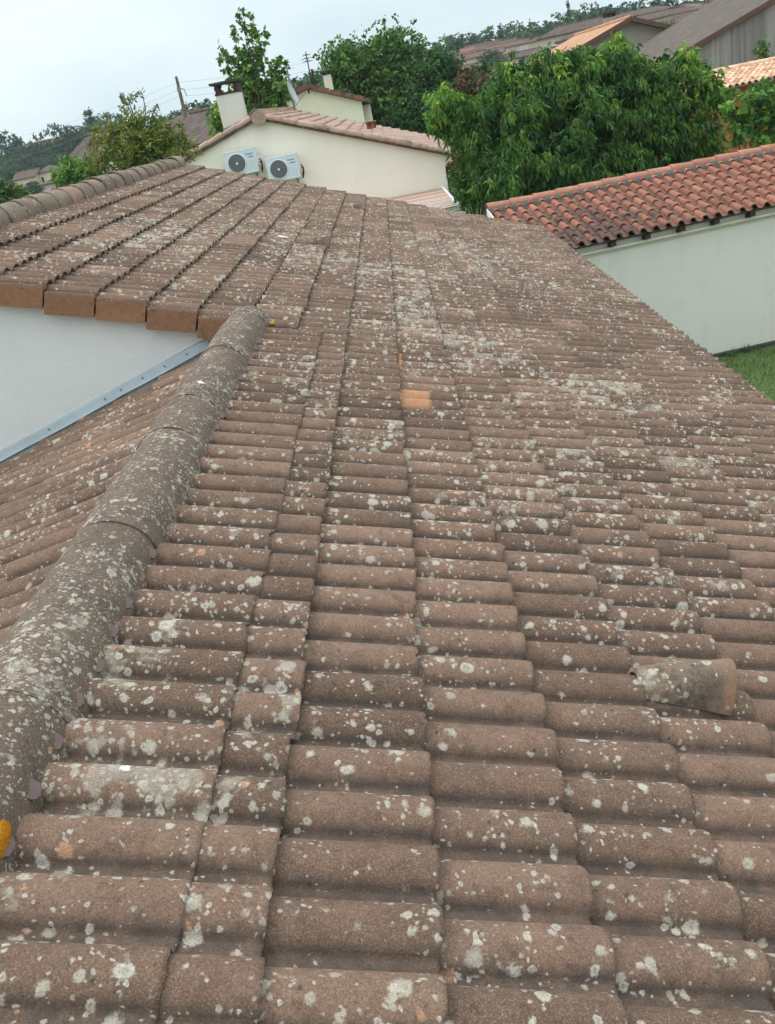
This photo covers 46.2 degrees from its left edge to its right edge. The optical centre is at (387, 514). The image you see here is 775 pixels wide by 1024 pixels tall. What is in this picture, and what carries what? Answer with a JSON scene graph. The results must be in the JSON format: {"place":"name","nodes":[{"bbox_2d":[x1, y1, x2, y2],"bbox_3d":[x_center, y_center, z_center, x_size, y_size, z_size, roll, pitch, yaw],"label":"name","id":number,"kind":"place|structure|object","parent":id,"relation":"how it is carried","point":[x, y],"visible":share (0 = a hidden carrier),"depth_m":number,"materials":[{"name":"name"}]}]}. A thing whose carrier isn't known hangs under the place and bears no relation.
{"place":"outdoors","nodes":[
{"label":"outdoors","id":0,"kind":"place"},
{"bbox_2d":[280,69,372,122],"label":"gable house","id":1,"kind":"structure","parent":0,"point":[326,101],"depth_m":34.63,"materials":[{"name":"paint"}]},
{"bbox_2d":[302,52,315,84],"bbox_3d":[-3.031,-17.221,35.532,0.413,1.586,0.929,-19,25,-17],"label":"television aerial","id":2,"kind":"object","parent":1,"relation":"attached to","point":[313,78],"visible":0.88,"depth_m":35.48,"materials":[{"name":"silver metal"}]},
{"bbox_2d":[0,0,702,154],"label":"sky","id":3,"kind":"structure","parent":0,"point":[60,59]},
{"bbox_2d":[0,156,774,1023],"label":"house","id":4,"kind":"structure","parent":0,"point":[386,610],"depth_m":2.62,"materials":[{"name":"tile"}]},
{"bbox_2d":[0,115,774,402],"bbox_3d":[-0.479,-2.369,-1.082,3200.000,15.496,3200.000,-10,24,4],"label":"ground","id":5,"kind":"structure","parent":0,"point":[754,381],"depth_m":15.24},
{"bbox_2d":[0,129,17,165],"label":"conifer","id":6,"kind":"object","parent":5,"relation":"on","point":[2,140],"visible":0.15,"depth_m":239.69,"materials":[{"name":"green plant"}]},
{"bbox_2d":[6,133,26,157],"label":"conifer","id":7,"kind":"object","parent":5,"relation":"on","point":[16,140],"visible":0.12,"depth_m":239.51,"materials":[{"name":"green plant"}]},
{"bbox_2d":[0,174,33,203],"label":"garden bush","id":8,"kind":"object","parent":5,"relation":"on","point":[8,193],"visible":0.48,"depth_m":31.83,"materials":[{"name":"green plant"}]},
{"bbox_2d":[0,155,40,185],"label":"shrub","id":9,"kind":"object","parent":5,"relation":"on","point":[20,166],"visible":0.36,"depth_m":208.11,"materials":[{"name":"green plant"}]},
{"bbox_2d":[6,144,44,163],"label":"skyline tree","id":10,"kind":"object","parent":5,"relation":"on","point":[27,151],"visible":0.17,"depth_m":230.92,"materials":[{"name":"green plant"}]},
{"bbox_2d":[12,167,43,192],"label":"cream annexe","id":11,"kind":"structure","parent":5,"relation":"on","point":[24,177],"depth_m":191.67,"materials":[{"name":"beige paint"}]},
{"bbox_2d":[27,180,44,193],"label":"plum shrub","id":12,"kind":"object","parent":5,"relation":"on","point":[35,188],"visible":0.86,"depth_m":173.58,"materials":[{"name":"green plant"}]},
{"bbox_2d":[24,136,64,154],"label":"red roof house","id":13,"kind":"structure","parent":5,"relation":"on","point":[42,141],"depth_m":252.07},
{"bbox_2d":[30,154,60,168],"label":"shrub","id":14,"kind":"object","parent":5,"relation":"on","point":[46,160],"visible":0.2,"depth_m":209.78,"materials":[{"name":"green plant"}]},
{"bbox_2d":[40,179,55,190],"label":"pink house","id":15,"kind":"structure","parent":5,"relation":"on","point":[48,185],"depth_m":178.87,"materials":[{"name":"white paint"}]},
{"bbox_2d":[38,165,58,183],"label":"cream house","id":16,"kind":"structure","parent":5,"relation":"on","point":[43,176],"depth_m":192.08,"materials":[{"name":"beige paint"}]},
{"bbox_2d":[26,122,84,161],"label":"skyline tree","id":17,"kind":"object","parent":5,"relation":"on","point":[57,146],"visible":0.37,"depth_m":221.03,"materials":[{"name":"green plant"}]},
{"bbox_2d":[46,154,99,187],"bbox_3d":[-9.100,-8.532,28.984,2.037,5.662,1.427,-10,24,4],"label":"round bush","id":18,"kind":"object","parent":5,"relation":"on","point":[69,172],"visible":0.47,"depth_m":27.79,"materials":[{"name":"green plant"}]},
{"bbox_2d":[59,128,89,155],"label":"skyline tree","id":19,"kind":"object","parent":5,"relation":"on","point":[77,140],"visible":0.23,"depth_m":219.56,"materials":[{"name":"green plant"}]},
{"bbox_2d":[82,107,96,129],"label":"poplar","id":20,"kind":"object","parent":5,"relation":"on","point":[90,120],"visible":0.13,"depth_m":232.28,"materials":[{"name":"green plant"}]},
{"bbox_2d":[78,112,120,134],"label":"umbrella pine","id":21,"kind":"object","parent":5,"relation":"on","point":[103,116],"visible":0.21,"depth_m":227.57,"materials":[{"name":"green plant"}]},
{"bbox_2d":[57,125,156,172],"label":"tiled house","id":22,"kind":"structure","parent":5,"relation":"on","point":[80,149],"depth_m":57.08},
{"bbox_2d":[77,87,202,175],"bbox_3d":[-4.593,-5.322,18.963,2.623,6.482,1.415,-10,24,4],"label":"loquat tree","id":23,"kind":"object","parent":5,"relation":"on","point":[133,150],"visible":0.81,"depth_m":17.86,"materials":[{"name":"green plant"}]},
{"bbox_2d":[146,110,182,129],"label":"skyline tree","id":24,"kind":"object","parent":5,"relation":"on","point":[170,115],"visible":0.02,"depth_m":154.15,"materials":[{"name":"green plant"}]},
{"bbox_2d":[155,109,192,135],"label":"house","id":25,"kind":"structure","parent":5,"relation":"on","point":[180,118],"depth_m":78.85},
{"bbox_2d":[175,76,186,118],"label":"utility pole","id":26,"kind":"object","parent":5,"relation":"on","point":[181,98],"visible":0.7,"depth_m":65.23,"materials":[{"name":"wood"}]},
{"bbox_2d":[4,69,314,150],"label":"overhead wire","id":27,"kind":"object","parent":26,"relation":"attached to","point":[138,106],"visible":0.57,"depth_m":71.92,"materials":[{"name":"grey metal"}]},
{"bbox_2d":[0,75,322,162],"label":"overhead wire","id":28,"kind":"object","parent":26,"relation":"attached to","point":[151,108],"visible":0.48,"depth_m":67.48,"materials":[{"name":"grey metal"}]},
{"bbox_2d":[6,45,369,139],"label":"overhead wire","id":29,"kind":"object","parent":26,"relation":"attached to","point":[150,93],"visible":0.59,"depth_m":69.23,"materials":[{"name":"grey metal"}]},
{"bbox_2d":[0,68,363,181],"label":"hillside woods","id":30,"kind":"object","parent":5,"relation":"on","point":[4,161],"visible":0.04,"depth_m":230.22,"materials":[{"name":"green plant"}]},
{"bbox_2d":[164,106,218,155],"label":"tiled barn","id":31,"kind":"structure","parent":5,"relation":"on","point":[194,120],"depth_m":47.51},
{"bbox_2d":[175,98,213,115],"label":"cedar","id":32,"kind":"object","parent":5,"relation":"on","point":[193,105],"visible":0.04,"depth_m":117.79,"materials":[{"name":"green plant"}]},
{"bbox_2d":[204,100,223,137],"bbox_3d":[-3.993,-8.258,25.298,0.994,6.338,1.174,-10,24,4],"label":"ivy bush","id":33,"kind":"object","parent":5,"relation":"on","point":[215,121],"visible":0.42,"depth_m":24.22,"materials":[{"name":"green plant"}]},
{"bbox_2d":[215,7,291,115],"bbox_3d":[-4.116,-12.599,31.606,2.918,8.992,1.630,-10,24,4],"label":"poplar tree","id":34,"kind":"object","parent":5,"relation":"on","point":[258,92],"visible":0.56,"depth_m":30.37,"materials":[{"name":"green plant"}]},
{"bbox_2d":[288,79,317,90],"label":"tree","id":35,"kind":"object","parent":5,"relation":"on","point":[300,83],"visible":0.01,"depth_m":100.22,"materials":[{"name":"green plant"}]},
{"bbox_2d":[180,78,456,210],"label":"neighbour house","id":36,"kind":"structure","parent":5,"relation":"on","point":[370,159],"depth_m":22.40,"materials":[{"name":"beige paint"}]},
{"bbox_2d":[222,146,262,175],"bbox_3d":[-3.481,-8.486,22.245,0.883,0.854,0.428,-10,24,4],"label":"air conditioner","id":37,"kind":"object","parent":36,"relation":"attached to","point":[246,160],"visible":0.99,"depth_m":22.01,"materials":[{"name":"white paint"}]},
{"bbox_2d":[264,152,303,182],"bbox_3d":[-2.475,-8.370,22.307,0.883,0.854,0.428,-10,24,4],"label":"air conditioner","id":38,"kind":"object","parent":36,"relation":"attached to","point":[284,167],"visible":0.98,"depth_m":22.07,"materials":[{"name":"white paint"}]},
{"bbox_2d":[286,70,295,108],"bbox_3d":[-3.065,-13.857,30.581,0.270,2.051,0.100,-10,24,4],"label":"mast pole","id":39,"kind":"object","parent":36,"relation":"attached to","point":[294,80],"visible":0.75,"depth_m":30.25,"materials":[{"name":"grey metal"}]},
{"bbox_2d":[287,81,310,109],"bbox_3d":[-2.882,-13.574,30.109,0.755,1.551,0.664,-19,25,-17],"label":"satellite dish","id":40,"kind":"object","parent":36,"relation":"attached to","point":[293,94],"visible":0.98,"depth_m":30.03,"materials":[{"name":"grey metal"}]},
{"bbox_2d":[303,68,361,91],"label":"tree","id":41,"kind":"object","parent":5,"relation":"on","point":[318,79],"visible":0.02,"depth_m":79.66,"materials":[{"name":"green plant"}]},
{"bbox_2d":[318,74,362,98],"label":"tree","id":42,"kind":"object","parent":5,"relation":"on","point":[339,90],"depth_m":65.96,"materials":[{"name":"green plant"}]},
{"bbox_2d":[313,13,439,137],"bbox_3d":[0.322,-18.722,43.198,5.770,8.864,5.531,-28,29,-33],"label":"broadleaf tree","id":43,"kind":"object","parent":5,"relation":"on","point":[375,72],"visible":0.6,"depth_m":41.41,"materials":[{"name":"green plant"}]},
{"bbox_2d":[386,186,459,210],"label":"tiled roof","id":44,"kind":"structure","parent":5,"relation":"on","point":[442,197],"depth_m":21.94,"materials":[{"name":"tile"}]},
{"bbox_2d":[416,49,432,62],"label":"tree","id":45,"kind":"object","parent":5,"relation":"on","point":[425,53],"visible":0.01,"depth_m":134.56,"materials":[{"name":"green plant"}]},
{"bbox_2d":[380,42,500,209],"bbox_3d":[2.555,-16.164,38.771,6.136,7.099,4.094,-10,24,4],"label":"dark tree","id":46,"kind":"object","parent":5,"relation":"on","point":[444,66],"visible":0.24,"depth_m":37.64,"materials":[{"name":"green plant"}]},
{"bbox_2d":[423,41,463,72],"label":"tree","id":47,"kind":"object","parent":5,"relation":"on","point":[443,47],"visible":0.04,"depth_m":141.63,"materials":[{"name":"green plant"}]},
{"bbox_2d":[434,33,487,49],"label":"tree","id":48,"kind":"object","parent":5,"relation":"on","point":[447,40],"visible":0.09,"depth_m":212.14,"materials":[{"name":"green plant"}]},
{"bbox_2d":[448,45,475,53],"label":"hillside house","id":49,"kind":"structure","parent":5,"relation":"on","point":[470,48],"depth_m":193.66,"materials":[{"name":"brown tile"}]},
{"bbox_2d":[447,33,481,50],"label":"tree","id":50,"kind":"object","parent":5,"relation":"on","point":[460,41],"visible":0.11,"depth_m":212.08,"materials":[{"name":"green plant"}]},
{"bbox_2d":[446,154,482,214],"bbox_3d":[2.228,-6.546,21.536,1.159,4.099,0.783,1,27,25],"label":"photinia bush","id":51,"kind":"object","parent":5,"relation":"on","point":[451,163],"visible":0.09,"depth_m":20.90,"materials":[{"name":"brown plant"}]},
{"bbox_2d":[455,50,475,54],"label":"hillside house","id":52,"kind":"structure","parent":5,"relation":"on","point":[466,52],"depth_m":185.13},
{"bbox_2d":[445,164,491,214],"bbox_3d":[2.298,-6.209,21.063,1.736,3.858,1.076,3,28,30],"label":"hedge bush","id":53,"kind":"object","parent":5,"relation":"on","point":[460,186],"visible":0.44,"depth_m":20.46,"materials":[{"name":"green plant"}]},
{"bbox_2d":[449,64,493,216],"bbox_3d":[3.511,-13.772,34.413,2.385,6.036,1.688,-10,24,4],"label":"plum tree","id":54,"kind":"object","parent":5,"relation":"on","point":[466,85],"visible":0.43,"depth_m":33.23,"materials":[{"name":"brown plant"}]},
{"bbox_2d":[464,33,478,45],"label":"conifer","id":55,"kind":"object","parent":5,"relation":"on","point":[474,38],"visible":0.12,"depth_m":208.06,"materials":[{"name":"green plant"}]},
{"bbox_2d":[455,46,505,69],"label":"hillside house","id":56,"kind":"structure","parent":5,"relation":"on","point":[469,57],"depth_m":179.54,"materials":[{"name":"brown tile"}]},
{"bbox_2d":[464,57,500,71],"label":"hillside house","id":57,"kind":"structure","parent":5,"relation":"on","point":[470,64],"depth_m":172.43,"materials":[{"name":"brown paint"}]},
{"bbox_2d":[464,39,500,47],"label":"hillside house","id":58,"kind":"structure","parent":5,"relation":"on","point":[482,43],"depth_m":201.08,"materials":[{"name":"brown tile"}]},
{"bbox_2d":[475,49,501,62],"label":"shrub","id":59,"kind":"object","parent":5,"relation":"on","point":[489,55],"visible":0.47,"depth_m":171.17,"materials":[{"name":"green plant"}]},
{"bbox_2d":[474,37,516,50],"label":"hillside house","id":60,"kind":"structure","parent":5,"relation":"on","point":[480,47],"depth_m":191.74,"materials":[{"name":"brown tile"}]},
{"bbox_2d":[487,55,508,67],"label":"shrub","id":61,"kind":"object","parent":5,"relation":"on","point":[491,61],"visible":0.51,"depth_m":162.93,"materials":[{"name":"green plant"}]},
{"bbox_2d":[497,23,504,38],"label":"cypress","id":62,"kind":"object","parent":5,"relation":"on","point":[500,32],"visible":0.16,"depth_m":216.81,"materials":[{"name":"green plant"}]},
{"bbox_2d":[488,63,518,78],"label":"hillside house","id":63,"kind":"structure","parent":5,"relation":"on","point":[493,70],"depth_m":159.69,"materials":[{"name":"brown paint"}]},
{"bbox_2d":[479,20,533,42],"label":"tree","id":64,"kind":"object","parent":5,"relation":"on","point":[490,36],"visible":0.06,"depth_m":220.73,"materials":[{"name":"green plant"}]},
{"bbox_2d":[485,34,544,53],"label":"terrace house","id":65,"kind":"structure","parent":5,"relation":"on","point":[522,44],"depth_m":182.90,"materials":[{"name":"brown paint"}]},
{"bbox_2d":[501,21,535,38],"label":"bare tree","id":66,"kind":"object","parent":5,"relation":"on","point":[507,31],"visible":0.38,"depth_m":208.35,"materials":[{"name":"green plant"}]},
{"bbox_2d":[501,47,539,64],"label":"hillside house","id":67,"kind":"structure","parent":5,"relation":"on","point":[522,53],"depth_m":166.15,"materials":[{"name":"brown tile"}]},
{"bbox_2d":[520,55,530,63],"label":"shrub","id":68,"kind":"object","parent":5,"relation":"on","point":[522,58],"visible":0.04,"depth_m":150.47,"materials":[{"name":"green plant"}]},
{"bbox_2d":[524,22,556,39],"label":"tree","id":69,"kind":"object","parent":5,"relation":"on","point":[536,32],"visible":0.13,"depth_m":183.93,"materials":[{"name":"green plant"}]},
{"bbox_2d":[516,10,578,37],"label":"tree","id":70,"kind":"object","parent":5,"relation":"on","point":[556,23],"visible":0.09,"depth_m":193.90,"materials":[{"name":"green plant"}]},
{"bbox_2d":[566,1,571,19],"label":"cypress","id":71,"kind":"object","parent":5,"relation":"on","point":[568,8],"visible":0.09,"depth_m":197.45,"materials":[{"name":"green plant"}]},
{"bbox_2d":[555,27,592,45],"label":"villa","id":72,"kind":"object","parent":5,"relation":"on","point":[562,40],"visible":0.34,"depth_m":96.94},
{"bbox_2d":[559,11,595,23],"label":"tree","id":73,"kind":"object","parent":5,"relation":"on","point":[580,16],"visible":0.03,"depth_m":197.99,"materials":[{"name":"green plant"}]},
{"bbox_2d":[537,16,618,51],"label":"villa","id":74,"kind":"object","parent":5,"relation":"on","point":[553,36],"visible":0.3,"depth_m":109.13,"materials":[{"name":"brown ceramic"}]},
{"bbox_2d":[422,29,735,210],"bbox_3d":[4.394,-7.176,19.739,6.373,5.912,3.695,-18,25,-14],"label":"cherry tree","id":75,"kind":"object","parent":5,"relation":"on","point":[544,112],"visible":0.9,"depth_m":18.57,"materials":[{"name":"green plant"}]},
{"bbox_2d":[560,1,598,22],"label":"tree","id":76,"kind":"object","parent":5,"relation":"on","point":[591,8],"visible":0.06,"depth_m":201.35,"materials":[{"name":"green plant"}]},
{"bbox_2d":[524,10,671,136],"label":"orange roof house","id":77,"kind":"structure","parent":5,"relation":"on","point":[637,30],"depth_m":55.58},
{"bbox_2d":[585,1,636,18],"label":"tree","id":78,"kind":"object","parent":5,"relation":"on","point":[610,6],"visible":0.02,"depth_m":191.89,"materials":[{"name":"green plant"}]},
{"bbox_2d":[578,5,644,20],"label":"tree","id":79,"kind":"object","parent":5,"relation":"on","point":[599,12],"visible":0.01,"depth_m":194.47,"materials":[{"name":"green plant"}]},
{"bbox_2d":[485,144,774,356],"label":"outbuilding","id":80,"kind":"structure","parent":5,"relation":"on","point":[687,248],"depth_m":15.44,"materials":[{"name":"concrete"}]},
{"bbox_2d":[615,5,671,17],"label":"villa","id":81,"kind":"object","parent":5,"relation":"on","point":[640,11],"visible":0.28,"depth_m":128.51,"materials":[{"name":"brown ceramic"}]},
{"bbox_2d":[607,0,690,14],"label":"tree","id":82,"kind":"object","parent":5,"relation":"on","point":[658,3],"visible":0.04,"depth_m":184.67,"materials":[{"name":"green plant"}]},
{"bbox_2d":[637,5,696,21],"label":"villa","id":83,"kind":"object","parent":5,"relation":"on","point":[656,16],"visible":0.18,"depth_m":122.35,"materials":[{"name":"brown ceramic"}]},
{"bbox_2d":[661,19,676,24],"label":"shrub","id":84,"kind":"object","parent":5,"relation":"on","point":[670,22],"visible":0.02,"depth_m":83.23,"materials":[{"name":"green plant"}]},
{"bbox_2d":[657,8,699,23],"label":"villa","id":85,"kind":"object","parent":5,"relation":"on","point":[678,17],"visible":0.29,"depth_m":89.69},
{"bbox_2d":[667,0,712,8],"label":"villa","id":86,"kind":"object","parent":5,"relation":"on","point":[692,3],"visible":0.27,"depth_m":122.62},
{"bbox_2d":[691,1,711,9],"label":"villa","id":87,"kind":"object","parent":5,"relation":"on","point":[702,5],"visible":0.12,"depth_m":93.73,"materials":[{"name":"brown paint"}]},
{"bbox_2d":[630,0,774,129],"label":"grey house","id":88,"kind":"structure","parent":5,"relation":"on","point":[726,32],"depth_m":42.19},
{"bbox_2d":[647,57,774,156],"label":"brick house","id":89,"kind":"structure","parent":5,"relation":"on","point":[738,76],"depth_m":35.87,"materials":[{"name":"ceramic"}]},
{"bbox_2d":[725,347,737,356],"bbox_3d":[5.987,-2.830,15.833,0.243,0.173,0.108,-10,24,4],"label":"weed","id":90,"kind":"object","parent":5,"relation":"on","point":[733,351],"visible":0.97,"depth_m":15.84,"materials":[{"name":"green plant"}]},
{"bbox_2d":[717,343,774,400],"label":"grass","id":91,"kind":"structure","parent":5,"relation":"on","point":[753,361],"depth_m":15.14,"materials":[{"name":"green plant"}]},
{"bbox_2d":[718,76,774,149],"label":"fig bush","id":92,"kind":"object","parent":5,"relation":"on","point":[748,120],"visible":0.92,"depth_m":17.83,"materials":[{"name":"green plant"}]},
{"bbox_2d":[743,343,754,352],"bbox_3d":[6.299,-2.915,15.838,0.250,0.208,0.112,-10,24,4],"label":"weed","id":93,"kind":"object","parent":5,"relation":"on","point":[748,348],"visible":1,"depth_m":15.85,"materials":[{"name":"green plant"}]},
{"bbox_2d":[750,35,773,60],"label":"tree","id":94,"kind":"object","parent":5,"relation":"on","point":[763,54],"visible":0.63,"depth_m":39.32,"materials":[{"name":"green plant"}]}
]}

